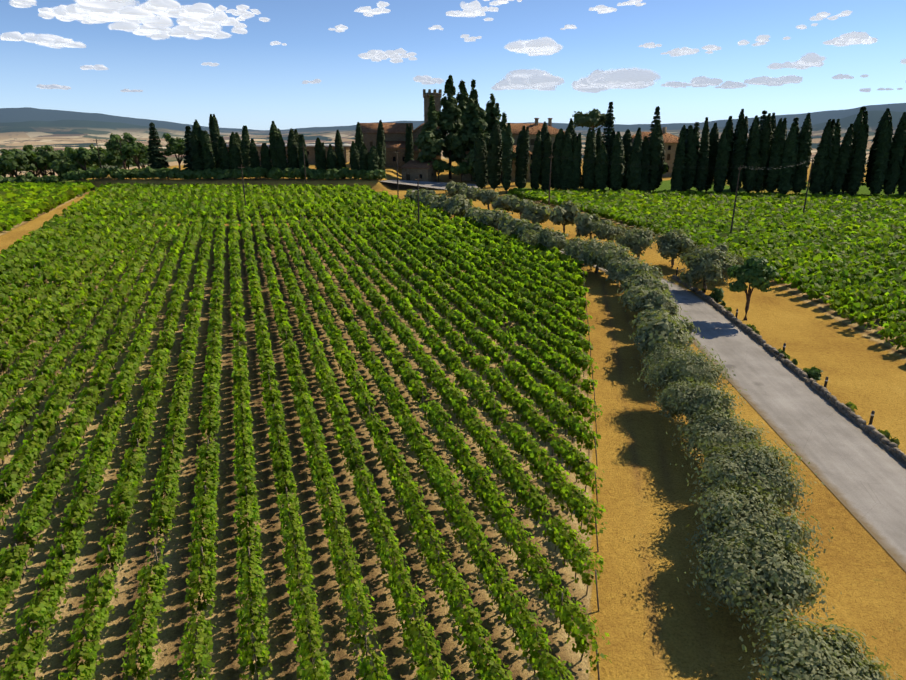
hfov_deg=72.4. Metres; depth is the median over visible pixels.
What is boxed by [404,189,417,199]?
olive tree
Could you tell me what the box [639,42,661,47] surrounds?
cloud
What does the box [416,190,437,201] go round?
olive tree
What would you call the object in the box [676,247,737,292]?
olive tree
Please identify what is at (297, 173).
hedge bush
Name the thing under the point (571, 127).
cypress tree
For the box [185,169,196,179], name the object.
hedge bush
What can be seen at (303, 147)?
utility pole
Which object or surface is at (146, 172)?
hedge bush
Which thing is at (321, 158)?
cypress tree
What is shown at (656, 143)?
cypress tree
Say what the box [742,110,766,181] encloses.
conifer tree
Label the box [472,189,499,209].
olive tree
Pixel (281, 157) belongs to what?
cypress tree
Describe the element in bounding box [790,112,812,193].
cypress tree
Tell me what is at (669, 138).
villa roof
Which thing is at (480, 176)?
cypress tree
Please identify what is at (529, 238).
olive tree
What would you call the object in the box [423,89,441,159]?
tower walls
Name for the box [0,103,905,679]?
ground
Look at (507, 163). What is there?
cypress tree
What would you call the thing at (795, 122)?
cypress tree
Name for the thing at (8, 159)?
wood tree
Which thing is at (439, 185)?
forecourt paving
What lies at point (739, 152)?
cypress tree
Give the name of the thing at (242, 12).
cloud
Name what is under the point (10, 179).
field hedge bush
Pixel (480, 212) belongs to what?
olive tree
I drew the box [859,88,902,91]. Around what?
cloud
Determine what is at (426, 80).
cloud
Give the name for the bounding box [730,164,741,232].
utility pole
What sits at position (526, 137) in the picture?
cypress tree
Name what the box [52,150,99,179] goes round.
wood tree
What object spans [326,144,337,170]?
cypress tree
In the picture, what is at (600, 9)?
cloud
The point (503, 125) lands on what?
cedar tree
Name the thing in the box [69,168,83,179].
hedge bush
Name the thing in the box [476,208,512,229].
olive tree
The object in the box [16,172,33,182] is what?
field hedge bush
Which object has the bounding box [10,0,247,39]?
cloud
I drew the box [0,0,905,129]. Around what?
sky
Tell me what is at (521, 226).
olive tree
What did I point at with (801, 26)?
cloud
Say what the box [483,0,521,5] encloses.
cloud
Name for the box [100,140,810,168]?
power wires
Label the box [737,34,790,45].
cloud
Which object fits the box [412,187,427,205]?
olive tree
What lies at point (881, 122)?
cypress tree
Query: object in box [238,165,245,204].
utility pole
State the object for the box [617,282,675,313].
olive tree
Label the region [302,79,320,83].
cloud
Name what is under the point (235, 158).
cypress tree
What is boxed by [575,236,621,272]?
olive tree
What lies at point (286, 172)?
hedge bush
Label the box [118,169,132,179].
hedge bush
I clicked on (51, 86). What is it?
cloud
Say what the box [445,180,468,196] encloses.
olive tree
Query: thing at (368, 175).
hedge bush
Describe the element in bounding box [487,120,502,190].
cypress tree
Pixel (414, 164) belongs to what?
outbuilding roof
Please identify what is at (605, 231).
olive tree
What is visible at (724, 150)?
cypress tree
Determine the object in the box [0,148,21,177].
wood tree
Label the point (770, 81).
cloud
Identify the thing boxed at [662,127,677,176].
villa walls
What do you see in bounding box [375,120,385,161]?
cypress tree
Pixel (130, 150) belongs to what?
garden tree
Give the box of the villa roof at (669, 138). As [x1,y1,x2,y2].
[632,132,678,142]
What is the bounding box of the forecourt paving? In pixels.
[381,180,477,188]
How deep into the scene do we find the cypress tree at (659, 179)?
170.35 m
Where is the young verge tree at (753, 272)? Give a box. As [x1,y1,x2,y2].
[726,255,780,319]
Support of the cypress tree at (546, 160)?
on the ground
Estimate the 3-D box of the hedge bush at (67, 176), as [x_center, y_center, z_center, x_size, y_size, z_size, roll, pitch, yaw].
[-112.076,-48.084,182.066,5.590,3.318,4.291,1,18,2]
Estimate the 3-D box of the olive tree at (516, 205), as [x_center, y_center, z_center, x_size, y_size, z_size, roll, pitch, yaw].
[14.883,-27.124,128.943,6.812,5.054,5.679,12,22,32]
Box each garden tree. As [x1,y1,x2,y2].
[64,147,98,170]
[104,132,137,169]
[117,141,146,168]
[161,133,187,169]
[428,159,452,181]
[447,161,473,182]
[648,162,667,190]
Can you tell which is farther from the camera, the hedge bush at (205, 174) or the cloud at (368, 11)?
the cloud at (368, 11)
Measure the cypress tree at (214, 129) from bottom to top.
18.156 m
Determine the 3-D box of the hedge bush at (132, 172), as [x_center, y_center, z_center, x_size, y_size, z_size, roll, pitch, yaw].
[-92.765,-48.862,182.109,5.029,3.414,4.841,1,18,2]
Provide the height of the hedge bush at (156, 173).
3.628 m
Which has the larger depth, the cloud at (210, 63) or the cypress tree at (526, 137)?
the cloud at (210, 63)
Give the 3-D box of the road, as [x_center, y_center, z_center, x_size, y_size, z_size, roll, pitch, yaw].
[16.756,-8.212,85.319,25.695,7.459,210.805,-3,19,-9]
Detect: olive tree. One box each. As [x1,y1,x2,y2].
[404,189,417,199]
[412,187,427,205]
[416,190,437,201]
[420,193,441,207]
[425,193,451,211]
[443,194,465,216]
[444,198,473,215]
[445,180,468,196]
[457,186,479,204]
[462,207,480,218]
[470,209,493,225]
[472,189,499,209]
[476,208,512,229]
[491,195,518,212]
[497,214,512,230]
[498,218,530,235]
[507,197,533,220]
[513,220,542,237]
[517,229,551,250]
[521,201,553,224]
[536,227,569,252]
[549,200,580,232]
[560,236,589,259]
[574,213,614,240]
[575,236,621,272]
[591,218,631,243]
[591,243,629,279]
[605,248,644,286]
[612,225,656,258]
[612,258,663,283]
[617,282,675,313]
[618,269,674,293]
[628,288,681,315]
[629,304,698,334]
[629,311,703,354]
[630,345,735,397]
[631,339,712,388]
[648,372,746,425]
[650,226,698,267]
[666,403,776,466]
[675,428,824,523]
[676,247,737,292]
[677,241,748,267]
[677,518,841,647]
[680,471,833,568]
[739,601,902,679]
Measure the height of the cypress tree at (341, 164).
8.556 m
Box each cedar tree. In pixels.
[414,95,446,162]
[437,75,468,178]
[447,81,468,161]
[450,79,489,180]
[465,129,487,180]
[483,93,501,146]
[499,112,515,181]
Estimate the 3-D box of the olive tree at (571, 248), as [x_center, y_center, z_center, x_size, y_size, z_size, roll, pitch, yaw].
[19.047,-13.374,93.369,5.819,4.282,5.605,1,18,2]
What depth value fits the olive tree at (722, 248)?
84.50 m
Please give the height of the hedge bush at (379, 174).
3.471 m
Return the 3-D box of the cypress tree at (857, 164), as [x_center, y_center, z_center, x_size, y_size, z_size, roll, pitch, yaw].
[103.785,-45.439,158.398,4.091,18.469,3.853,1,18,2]
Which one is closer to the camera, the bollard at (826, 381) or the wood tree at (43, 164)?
the bollard at (826, 381)
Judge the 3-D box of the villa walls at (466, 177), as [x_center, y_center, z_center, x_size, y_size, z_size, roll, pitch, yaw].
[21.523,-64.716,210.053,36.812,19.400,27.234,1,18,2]
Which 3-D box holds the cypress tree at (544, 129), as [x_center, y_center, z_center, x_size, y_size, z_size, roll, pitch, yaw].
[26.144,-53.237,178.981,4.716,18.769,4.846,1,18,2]
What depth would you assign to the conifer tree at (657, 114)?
190.58 m
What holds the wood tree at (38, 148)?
on the ground
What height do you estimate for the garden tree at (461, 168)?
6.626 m
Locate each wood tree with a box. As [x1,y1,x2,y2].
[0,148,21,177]
[0,149,26,176]
[0,150,45,177]
[20,145,43,176]
[22,145,61,175]
[27,149,61,174]
[49,147,77,169]
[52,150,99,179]
[53,157,97,179]
[89,147,106,163]
[100,151,136,168]
[134,142,148,168]
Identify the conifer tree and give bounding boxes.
[147,122,169,168]
[183,126,193,170]
[602,102,615,151]
[648,106,660,141]
[692,122,699,186]
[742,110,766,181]
[846,106,866,192]
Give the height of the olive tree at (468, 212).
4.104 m
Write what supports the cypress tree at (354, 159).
on the ground
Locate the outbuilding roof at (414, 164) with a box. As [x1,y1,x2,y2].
[400,160,433,168]
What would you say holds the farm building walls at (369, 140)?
on the ground
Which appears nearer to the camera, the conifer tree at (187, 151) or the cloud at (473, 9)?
the conifer tree at (187, 151)
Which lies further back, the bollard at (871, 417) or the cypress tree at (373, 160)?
the cypress tree at (373, 160)
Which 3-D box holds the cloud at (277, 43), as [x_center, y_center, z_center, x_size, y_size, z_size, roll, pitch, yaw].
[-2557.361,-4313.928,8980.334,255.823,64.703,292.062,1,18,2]
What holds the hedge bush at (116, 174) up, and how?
on the ground
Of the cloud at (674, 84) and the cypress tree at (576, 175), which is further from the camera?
the cloud at (674, 84)
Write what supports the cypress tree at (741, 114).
on the ground
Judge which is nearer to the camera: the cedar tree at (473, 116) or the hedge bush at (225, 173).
the hedge bush at (225, 173)
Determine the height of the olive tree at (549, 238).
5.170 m
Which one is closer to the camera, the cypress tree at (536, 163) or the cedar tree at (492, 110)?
the cypress tree at (536, 163)
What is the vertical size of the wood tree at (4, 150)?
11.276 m
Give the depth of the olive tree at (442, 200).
133.61 m
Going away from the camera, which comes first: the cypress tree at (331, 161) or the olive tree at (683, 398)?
the olive tree at (683, 398)
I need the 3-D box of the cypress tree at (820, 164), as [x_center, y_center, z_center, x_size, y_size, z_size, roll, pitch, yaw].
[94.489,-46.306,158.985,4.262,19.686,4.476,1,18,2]
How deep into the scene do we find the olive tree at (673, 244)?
89.94 m
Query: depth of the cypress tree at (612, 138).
174.65 m
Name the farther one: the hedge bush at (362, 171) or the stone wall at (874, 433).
the hedge bush at (362, 171)
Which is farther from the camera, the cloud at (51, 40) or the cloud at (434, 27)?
the cloud at (51, 40)
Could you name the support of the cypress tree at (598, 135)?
on the ground
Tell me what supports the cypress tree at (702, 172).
on the ground
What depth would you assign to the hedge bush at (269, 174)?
179.33 m
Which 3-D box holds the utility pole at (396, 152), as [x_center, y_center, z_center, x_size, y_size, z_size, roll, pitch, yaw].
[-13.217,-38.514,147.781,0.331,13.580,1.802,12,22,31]
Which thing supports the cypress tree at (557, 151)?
on the ground
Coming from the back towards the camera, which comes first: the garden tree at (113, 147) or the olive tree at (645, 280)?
the garden tree at (113, 147)
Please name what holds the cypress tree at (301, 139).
on the ground
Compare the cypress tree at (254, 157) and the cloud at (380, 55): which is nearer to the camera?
the cypress tree at (254, 157)
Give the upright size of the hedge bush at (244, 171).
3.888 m
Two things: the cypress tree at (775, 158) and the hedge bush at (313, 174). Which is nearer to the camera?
the cypress tree at (775, 158)
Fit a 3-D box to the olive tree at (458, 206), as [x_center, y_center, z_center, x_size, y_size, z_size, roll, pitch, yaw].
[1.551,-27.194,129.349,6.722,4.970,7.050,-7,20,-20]
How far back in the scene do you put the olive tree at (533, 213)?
120.09 m
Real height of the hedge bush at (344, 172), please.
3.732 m
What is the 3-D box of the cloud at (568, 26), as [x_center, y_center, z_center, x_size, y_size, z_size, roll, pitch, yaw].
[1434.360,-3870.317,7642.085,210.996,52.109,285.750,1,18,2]
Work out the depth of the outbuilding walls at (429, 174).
194.42 m
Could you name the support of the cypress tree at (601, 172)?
on the ground
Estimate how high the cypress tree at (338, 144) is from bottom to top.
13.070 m
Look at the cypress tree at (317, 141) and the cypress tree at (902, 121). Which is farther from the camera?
the cypress tree at (317, 141)
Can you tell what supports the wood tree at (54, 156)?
on the ground
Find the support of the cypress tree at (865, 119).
on the ground
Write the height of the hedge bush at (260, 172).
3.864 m
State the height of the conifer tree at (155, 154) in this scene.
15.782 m
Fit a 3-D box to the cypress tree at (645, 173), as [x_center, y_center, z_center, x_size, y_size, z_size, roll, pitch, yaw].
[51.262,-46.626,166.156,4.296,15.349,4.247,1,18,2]
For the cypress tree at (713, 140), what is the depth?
166.37 m
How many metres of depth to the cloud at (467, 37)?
8342.92 m
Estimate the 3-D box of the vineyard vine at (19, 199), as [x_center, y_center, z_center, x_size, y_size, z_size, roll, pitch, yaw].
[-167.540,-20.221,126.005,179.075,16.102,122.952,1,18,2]
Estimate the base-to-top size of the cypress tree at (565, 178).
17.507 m
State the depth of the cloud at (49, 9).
7015.05 m
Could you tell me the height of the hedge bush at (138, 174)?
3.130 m
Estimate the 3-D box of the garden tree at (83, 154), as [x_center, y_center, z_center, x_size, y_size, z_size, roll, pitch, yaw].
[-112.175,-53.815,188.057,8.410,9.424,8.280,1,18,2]
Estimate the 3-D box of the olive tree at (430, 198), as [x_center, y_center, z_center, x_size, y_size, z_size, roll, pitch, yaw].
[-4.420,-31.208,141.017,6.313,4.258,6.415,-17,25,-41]
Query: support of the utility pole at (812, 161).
on the ground
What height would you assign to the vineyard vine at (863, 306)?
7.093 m
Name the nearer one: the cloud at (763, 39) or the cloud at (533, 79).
the cloud at (763, 39)
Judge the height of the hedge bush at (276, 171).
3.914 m
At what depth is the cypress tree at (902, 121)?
161.78 m
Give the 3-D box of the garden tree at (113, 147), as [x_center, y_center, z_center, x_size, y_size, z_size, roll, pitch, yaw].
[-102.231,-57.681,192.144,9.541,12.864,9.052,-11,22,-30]
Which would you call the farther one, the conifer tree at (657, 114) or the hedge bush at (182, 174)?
the conifer tree at (657, 114)
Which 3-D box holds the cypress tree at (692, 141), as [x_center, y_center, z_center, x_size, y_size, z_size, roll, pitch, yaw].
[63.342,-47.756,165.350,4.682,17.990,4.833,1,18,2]
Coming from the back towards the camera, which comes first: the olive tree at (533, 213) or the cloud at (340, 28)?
the cloud at (340, 28)
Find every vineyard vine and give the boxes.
[0,179,94,231]
[0,182,611,679]
[508,188,905,349]
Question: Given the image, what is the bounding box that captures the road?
[411,189,905,571]
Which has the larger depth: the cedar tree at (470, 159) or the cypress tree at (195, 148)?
the cedar tree at (470, 159)
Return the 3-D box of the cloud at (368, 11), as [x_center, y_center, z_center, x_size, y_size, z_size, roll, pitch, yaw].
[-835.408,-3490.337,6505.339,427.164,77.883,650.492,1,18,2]
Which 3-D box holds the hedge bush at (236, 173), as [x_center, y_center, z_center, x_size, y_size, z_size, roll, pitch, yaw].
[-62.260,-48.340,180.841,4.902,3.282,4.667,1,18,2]
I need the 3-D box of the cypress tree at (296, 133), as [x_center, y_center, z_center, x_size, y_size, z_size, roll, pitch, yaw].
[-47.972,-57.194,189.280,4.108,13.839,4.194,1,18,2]
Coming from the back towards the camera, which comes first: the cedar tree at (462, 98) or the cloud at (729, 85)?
the cloud at (729, 85)
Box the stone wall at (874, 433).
[672,275,905,464]
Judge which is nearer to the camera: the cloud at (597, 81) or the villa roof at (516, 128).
the villa roof at (516, 128)
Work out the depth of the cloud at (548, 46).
8860.11 m
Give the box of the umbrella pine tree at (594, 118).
[572,108,615,130]
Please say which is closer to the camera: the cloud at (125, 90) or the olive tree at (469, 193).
the olive tree at (469, 193)
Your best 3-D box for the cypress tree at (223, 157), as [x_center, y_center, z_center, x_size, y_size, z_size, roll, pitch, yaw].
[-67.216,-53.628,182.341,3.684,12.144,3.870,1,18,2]
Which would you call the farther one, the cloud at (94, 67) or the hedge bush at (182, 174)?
the cloud at (94, 67)
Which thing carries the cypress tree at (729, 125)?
on the ground
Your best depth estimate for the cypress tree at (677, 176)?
163.80 m
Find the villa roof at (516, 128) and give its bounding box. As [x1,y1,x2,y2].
[465,118,564,153]
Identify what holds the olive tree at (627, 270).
on the ground
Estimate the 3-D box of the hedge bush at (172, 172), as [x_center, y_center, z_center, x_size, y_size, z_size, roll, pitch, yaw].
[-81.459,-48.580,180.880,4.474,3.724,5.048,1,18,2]
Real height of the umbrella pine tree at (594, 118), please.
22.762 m
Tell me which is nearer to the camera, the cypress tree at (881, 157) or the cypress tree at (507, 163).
the cypress tree at (881, 157)
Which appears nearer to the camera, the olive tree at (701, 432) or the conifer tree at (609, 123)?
the olive tree at (701, 432)
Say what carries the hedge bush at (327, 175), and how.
on the ground
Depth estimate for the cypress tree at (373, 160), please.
179.00 m
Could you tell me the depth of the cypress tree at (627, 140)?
169.53 m
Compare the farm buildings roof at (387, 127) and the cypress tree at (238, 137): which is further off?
the farm buildings roof at (387, 127)
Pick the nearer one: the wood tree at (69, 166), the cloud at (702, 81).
the wood tree at (69, 166)
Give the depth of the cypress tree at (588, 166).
167.10 m
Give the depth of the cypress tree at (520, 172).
171.93 m
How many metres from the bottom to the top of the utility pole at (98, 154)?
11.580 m
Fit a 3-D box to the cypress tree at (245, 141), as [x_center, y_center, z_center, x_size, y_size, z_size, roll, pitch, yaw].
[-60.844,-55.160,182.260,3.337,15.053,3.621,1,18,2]
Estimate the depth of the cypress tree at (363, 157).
179.60 m
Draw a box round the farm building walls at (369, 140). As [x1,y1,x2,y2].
[362,127,437,167]
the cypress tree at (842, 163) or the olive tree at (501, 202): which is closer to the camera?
the olive tree at (501, 202)
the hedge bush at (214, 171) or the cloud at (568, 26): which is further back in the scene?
the cloud at (568, 26)
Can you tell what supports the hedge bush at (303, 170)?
on the ground
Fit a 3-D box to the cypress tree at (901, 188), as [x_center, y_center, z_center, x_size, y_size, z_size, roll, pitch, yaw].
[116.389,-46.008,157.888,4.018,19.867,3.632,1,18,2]
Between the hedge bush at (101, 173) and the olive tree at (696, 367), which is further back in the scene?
the hedge bush at (101, 173)
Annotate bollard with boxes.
[824,377,827,387]
[868,411,874,424]
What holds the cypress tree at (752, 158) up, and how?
on the ground
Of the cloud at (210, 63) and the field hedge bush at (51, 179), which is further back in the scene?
the cloud at (210, 63)
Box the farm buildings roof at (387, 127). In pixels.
[360,123,424,151]
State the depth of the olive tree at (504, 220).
111.36 m
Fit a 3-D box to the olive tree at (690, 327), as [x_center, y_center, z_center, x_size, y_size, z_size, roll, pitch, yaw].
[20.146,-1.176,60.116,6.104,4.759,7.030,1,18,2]
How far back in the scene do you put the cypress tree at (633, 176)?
163.42 m
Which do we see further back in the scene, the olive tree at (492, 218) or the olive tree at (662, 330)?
the olive tree at (492, 218)
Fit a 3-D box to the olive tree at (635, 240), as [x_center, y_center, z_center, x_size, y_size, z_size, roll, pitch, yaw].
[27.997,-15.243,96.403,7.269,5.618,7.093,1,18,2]
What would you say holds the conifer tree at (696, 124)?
on the ground
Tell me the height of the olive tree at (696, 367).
5.723 m
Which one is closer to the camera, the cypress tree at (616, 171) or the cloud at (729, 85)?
the cypress tree at (616, 171)
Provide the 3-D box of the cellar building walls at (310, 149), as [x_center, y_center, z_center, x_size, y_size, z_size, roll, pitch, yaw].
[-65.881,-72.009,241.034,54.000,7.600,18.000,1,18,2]
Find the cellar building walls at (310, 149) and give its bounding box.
[226,144,350,165]
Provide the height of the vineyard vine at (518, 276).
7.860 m
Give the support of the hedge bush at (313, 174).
on the ground
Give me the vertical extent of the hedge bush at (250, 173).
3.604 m
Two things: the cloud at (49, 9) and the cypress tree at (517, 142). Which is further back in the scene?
the cloud at (49, 9)
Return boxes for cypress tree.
[189,132,203,169]
[191,119,201,141]
[200,130,215,178]
[208,114,219,167]
[217,136,230,178]
[228,132,242,169]
[235,132,242,166]
[241,126,250,178]
[249,139,260,178]
[260,143,271,178]
[267,121,278,166]
[274,135,287,178]
[286,128,298,178]
[292,129,298,161]
[298,134,308,178]
[314,138,321,169]
[317,142,326,168]
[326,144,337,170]
[334,130,343,163]
[337,149,345,178]
[348,141,359,169]
[354,122,363,152]
[358,144,368,170]
[367,146,379,179]
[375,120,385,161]
[377,143,385,179]
[404,124,413,163]
[473,135,487,188]
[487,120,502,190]
[501,123,512,193]
[515,126,527,188]
[515,126,529,186]
[515,131,521,168]
[530,130,542,189]
[539,122,547,184]
[540,132,552,189]
[550,128,564,189]
[559,127,574,190]
[568,118,574,189]
[570,132,582,189]
[582,128,597,189]
[593,128,602,188]
[594,144,609,189]
[606,130,614,189]
[608,131,624,190]
[621,129,632,188]
[625,128,642,189]
[637,136,651,191]
[648,120,663,191]
[652,136,664,191]
[670,134,686,191]
[678,125,690,140]
[682,125,699,190]
[694,117,709,191]
[705,122,718,192]
[712,130,732,191]
[723,116,734,185]
[726,109,744,192]
[729,116,748,192]
[742,115,760,192]
[754,113,773,192]
[761,113,776,191]
[765,118,787,192]
[777,124,798,193]
[789,120,799,135]
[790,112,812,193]
[808,119,835,194]
[820,119,841,194]
[831,124,853,194]
[841,110,863,193]
[847,111,868,192]
[847,124,868,195]
[865,108,892,194]
[868,120,892,194]
[882,123,905,194]
[891,112,905,186]
[897,144,905,194]
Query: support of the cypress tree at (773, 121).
on the ground
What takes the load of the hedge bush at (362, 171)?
on the ground
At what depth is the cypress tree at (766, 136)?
160.39 m
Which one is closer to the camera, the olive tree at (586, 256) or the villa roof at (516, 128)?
the olive tree at (586, 256)
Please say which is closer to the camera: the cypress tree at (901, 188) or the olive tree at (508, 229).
the olive tree at (508, 229)
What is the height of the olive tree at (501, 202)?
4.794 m
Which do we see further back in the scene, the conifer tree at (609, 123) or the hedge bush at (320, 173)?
the conifer tree at (609, 123)
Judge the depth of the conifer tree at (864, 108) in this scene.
167.10 m
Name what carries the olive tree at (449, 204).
on the ground
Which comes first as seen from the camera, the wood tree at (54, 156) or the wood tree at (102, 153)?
the wood tree at (54, 156)
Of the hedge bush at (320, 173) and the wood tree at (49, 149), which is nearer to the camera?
the hedge bush at (320, 173)
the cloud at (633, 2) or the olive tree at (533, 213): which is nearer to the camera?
the olive tree at (533, 213)
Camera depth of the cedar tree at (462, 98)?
204.11 m
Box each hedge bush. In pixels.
[0,175,7,183]
[3,177,16,182]
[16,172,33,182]
[32,176,46,183]
[43,175,64,183]
[61,171,79,180]
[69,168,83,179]
[77,170,87,179]
[83,167,96,179]
[94,168,107,178]
[106,166,119,179]
[112,169,128,179]
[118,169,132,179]
[129,168,140,178]
[135,169,142,178]
[140,166,155,179]
[152,167,165,178]
[159,168,171,178]
[168,167,178,178]
[175,170,188,179]
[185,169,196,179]
[189,169,201,178]
[201,169,211,178]
[211,167,221,178]
[217,169,230,179]
[228,169,238,179]
[232,169,243,178]
[242,166,251,179]
[247,168,261,179]
[253,167,267,178]
[266,170,280,179]
[270,167,282,176]
[282,167,294,178]
[290,167,304,178]
[300,166,312,179]
[307,169,319,179]
[317,168,326,179]
[323,169,332,179]
[331,168,341,179]
[338,167,350,179]
[349,168,359,178]
[355,169,366,179]
[363,170,373,179]
[373,169,385,180]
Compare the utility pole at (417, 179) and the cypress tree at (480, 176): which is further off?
the cypress tree at (480, 176)
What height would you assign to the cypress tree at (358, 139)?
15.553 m
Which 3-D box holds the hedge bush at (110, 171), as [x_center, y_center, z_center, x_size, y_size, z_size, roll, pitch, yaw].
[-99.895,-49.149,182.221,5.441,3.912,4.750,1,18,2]
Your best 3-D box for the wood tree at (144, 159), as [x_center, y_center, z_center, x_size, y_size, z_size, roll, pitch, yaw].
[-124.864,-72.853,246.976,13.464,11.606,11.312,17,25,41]
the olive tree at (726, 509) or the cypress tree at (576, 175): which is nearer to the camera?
the olive tree at (726, 509)
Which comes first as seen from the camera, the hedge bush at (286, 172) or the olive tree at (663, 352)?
the olive tree at (663, 352)
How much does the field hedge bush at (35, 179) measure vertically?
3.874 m
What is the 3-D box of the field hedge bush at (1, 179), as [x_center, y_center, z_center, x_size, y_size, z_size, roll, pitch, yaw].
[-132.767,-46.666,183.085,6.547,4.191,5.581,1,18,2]
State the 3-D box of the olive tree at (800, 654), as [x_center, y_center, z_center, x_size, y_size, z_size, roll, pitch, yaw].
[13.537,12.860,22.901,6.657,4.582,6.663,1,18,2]
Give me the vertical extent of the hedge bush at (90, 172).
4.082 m
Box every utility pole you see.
[93,139,101,167]
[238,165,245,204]
[301,146,306,184]
[394,150,398,198]
[414,177,419,222]
[548,154,553,207]
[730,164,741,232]
[803,159,813,212]
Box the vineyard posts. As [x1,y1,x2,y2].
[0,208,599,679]
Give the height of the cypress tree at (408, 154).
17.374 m
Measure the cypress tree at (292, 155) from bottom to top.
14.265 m
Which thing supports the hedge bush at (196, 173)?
on the ground
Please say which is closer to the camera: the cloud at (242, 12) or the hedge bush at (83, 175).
the hedge bush at (83, 175)
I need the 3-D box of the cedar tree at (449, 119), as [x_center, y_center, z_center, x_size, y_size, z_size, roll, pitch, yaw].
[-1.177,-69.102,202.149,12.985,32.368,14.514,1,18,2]
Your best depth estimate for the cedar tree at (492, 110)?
197.92 m
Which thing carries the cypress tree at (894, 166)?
on the ground
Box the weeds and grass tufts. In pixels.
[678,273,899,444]
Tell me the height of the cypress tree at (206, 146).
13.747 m
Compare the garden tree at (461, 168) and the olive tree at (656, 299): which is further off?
the garden tree at (461, 168)
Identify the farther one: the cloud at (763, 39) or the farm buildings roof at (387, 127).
the cloud at (763, 39)
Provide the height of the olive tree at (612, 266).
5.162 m
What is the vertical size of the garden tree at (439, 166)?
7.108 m
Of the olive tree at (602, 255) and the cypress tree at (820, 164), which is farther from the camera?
the cypress tree at (820, 164)
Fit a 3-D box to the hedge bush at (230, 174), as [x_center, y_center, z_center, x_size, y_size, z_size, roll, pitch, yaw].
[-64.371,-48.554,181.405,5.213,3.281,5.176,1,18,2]
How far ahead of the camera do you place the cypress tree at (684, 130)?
168.19 m
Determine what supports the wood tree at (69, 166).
on the ground
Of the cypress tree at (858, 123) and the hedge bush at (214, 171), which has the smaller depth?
the cypress tree at (858, 123)
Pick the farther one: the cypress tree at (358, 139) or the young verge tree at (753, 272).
the cypress tree at (358, 139)
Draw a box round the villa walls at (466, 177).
[462,119,555,180]
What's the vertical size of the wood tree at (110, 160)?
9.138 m
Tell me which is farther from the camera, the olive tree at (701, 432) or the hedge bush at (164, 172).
the hedge bush at (164, 172)
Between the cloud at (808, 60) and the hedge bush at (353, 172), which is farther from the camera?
the cloud at (808, 60)
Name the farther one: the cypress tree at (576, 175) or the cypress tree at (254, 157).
the cypress tree at (254, 157)
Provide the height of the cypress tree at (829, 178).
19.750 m
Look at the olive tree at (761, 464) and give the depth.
33.98 m
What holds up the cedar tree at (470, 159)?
on the ground
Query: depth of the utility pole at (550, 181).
131.50 m
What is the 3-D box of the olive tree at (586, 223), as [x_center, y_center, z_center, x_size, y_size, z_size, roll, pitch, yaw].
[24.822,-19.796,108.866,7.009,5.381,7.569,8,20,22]
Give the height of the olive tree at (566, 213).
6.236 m
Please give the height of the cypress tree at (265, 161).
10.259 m
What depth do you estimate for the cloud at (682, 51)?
9615.10 m
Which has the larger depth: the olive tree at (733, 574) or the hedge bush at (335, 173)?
the hedge bush at (335, 173)
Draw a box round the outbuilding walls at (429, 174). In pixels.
[402,166,436,181]
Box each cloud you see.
[0,31,85,48]
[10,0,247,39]
[37,84,70,89]
[38,6,109,23]
[80,64,108,69]
[120,89,142,91]
[201,62,218,65]
[215,5,269,21]
[270,41,286,45]
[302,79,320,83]
[328,24,347,32]
[354,1,390,16]
[358,48,416,62]
[413,75,444,84]
[428,25,442,29]
[446,0,498,20]
[460,34,481,41]
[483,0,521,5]
[491,68,564,90]
[505,37,562,55]
[560,24,576,29]
[571,67,660,92]
[589,5,616,13]
[617,0,645,5]
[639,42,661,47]
[660,45,721,56]
[661,81,691,87]
[689,76,722,86]
[715,81,747,88]
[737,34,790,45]
[744,75,802,85]
[767,52,826,69]
[796,23,817,28]
[809,10,852,20]
[822,31,876,46]
[832,74,868,79]
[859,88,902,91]
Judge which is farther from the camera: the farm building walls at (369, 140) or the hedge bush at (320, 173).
the farm building walls at (369, 140)
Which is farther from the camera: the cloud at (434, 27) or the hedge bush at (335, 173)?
the cloud at (434, 27)
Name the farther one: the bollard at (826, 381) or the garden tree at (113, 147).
the garden tree at (113, 147)
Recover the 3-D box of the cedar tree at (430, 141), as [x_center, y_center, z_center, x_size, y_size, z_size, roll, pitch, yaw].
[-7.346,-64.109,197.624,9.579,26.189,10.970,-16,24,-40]
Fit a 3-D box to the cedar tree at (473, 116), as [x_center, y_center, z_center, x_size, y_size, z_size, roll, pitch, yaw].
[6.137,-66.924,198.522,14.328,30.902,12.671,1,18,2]
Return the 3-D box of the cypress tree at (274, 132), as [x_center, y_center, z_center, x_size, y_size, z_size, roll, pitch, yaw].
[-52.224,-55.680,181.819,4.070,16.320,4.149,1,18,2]
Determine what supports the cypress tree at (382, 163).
on the ground
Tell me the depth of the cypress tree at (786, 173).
158.60 m

